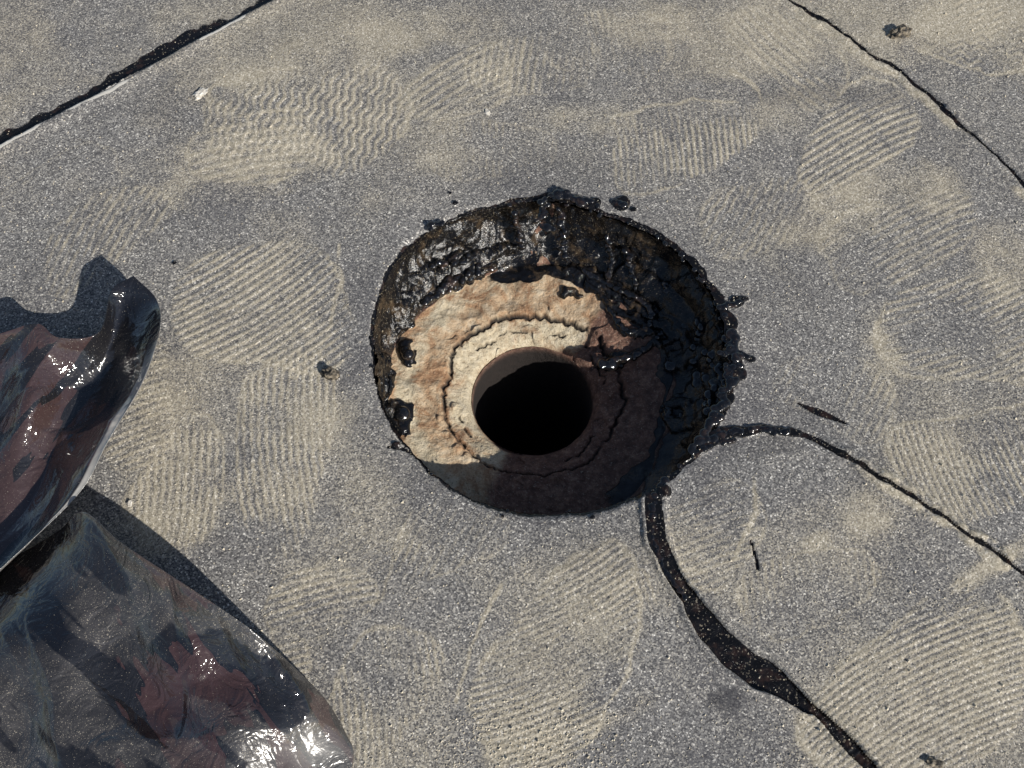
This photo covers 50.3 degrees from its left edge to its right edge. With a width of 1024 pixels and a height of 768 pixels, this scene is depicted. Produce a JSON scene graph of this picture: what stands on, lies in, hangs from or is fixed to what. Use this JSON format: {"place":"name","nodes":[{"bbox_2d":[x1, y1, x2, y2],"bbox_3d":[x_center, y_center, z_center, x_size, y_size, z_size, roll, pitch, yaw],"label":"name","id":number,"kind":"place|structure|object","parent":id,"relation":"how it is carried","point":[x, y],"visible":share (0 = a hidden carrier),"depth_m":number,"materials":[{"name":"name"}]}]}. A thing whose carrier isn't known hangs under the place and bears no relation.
{"place":"outdoors","nodes":[
{"label":"outdoors","id":0,"kind":"place"},
{"bbox_2d":[0,0,1023,767],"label":"ground","id":1,"kind":"structure","parent":0,"point":[420,146],"depth_m":0.88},
{"bbox_2d":[126,500,131,506],"bbox_3d":[-0.285,0.089,0.812,0.004,0.002,0.006,3,62,1],"label":"pebble","id":2,"kind":"object","parent":1,"relation":"on","point":[129,503],"visible":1,"depth_m":0.81,"materials":[{"name":"stone"}]},
{"bbox_2d":[0,276,353,767],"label":"plastic sheet","id":3,"kind":"object","parent":1,"relation":"on","point":[115,652],"visible":1,"depth_m":0.72,"materials":[{"name":"plastic"}]},
{"bbox_2d":[193,87,207,99],"bbox_3d":[-0.286,-0.267,1.000,0.017,0.004,0.011,-40,69,-19],"label":"pebble","id":4,"kind":"object","parent":1,"relation":"on","point":[199,93],"visible":1,"depth_m":1.00,"materials":[{"name":"stone"}]},
{"bbox_2d":[320,366,339,380],"bbox_3d":[-0.143,-0.008,0.861,0.017,0.011,0.011,28,66,14],"label":"roofing chip","id":5,"kind":"object","parent":1,"relation":"on","point":[329,373],"visible":1,"depth_m":0.86,"materials":[{"name":"beige stone"}]},
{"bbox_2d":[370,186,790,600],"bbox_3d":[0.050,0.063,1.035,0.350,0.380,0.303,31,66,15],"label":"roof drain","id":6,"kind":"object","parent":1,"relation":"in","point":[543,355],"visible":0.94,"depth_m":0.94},
{"bbox_2d":[886,24,912,38],"bbox_3d":[0.368,-0.334,1.033,0.024,0.012,0.014,-25,65,-13],"label":"roofing chip","id":7,"kind":"object","parent":1,"relation":"on","point":[902,31],"visible":1,"depth_m":1.03,"materials":[{"name":"beige stone"}]},
{"bbox_2d":[926,756,943,767],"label":"roofing chip","id":8,"kind":"object","parent":1,"relation":"on","point":[933,762],"visible":1,"depth_m":0.72,"materials":[{"name":"beige stone"}]}
]}

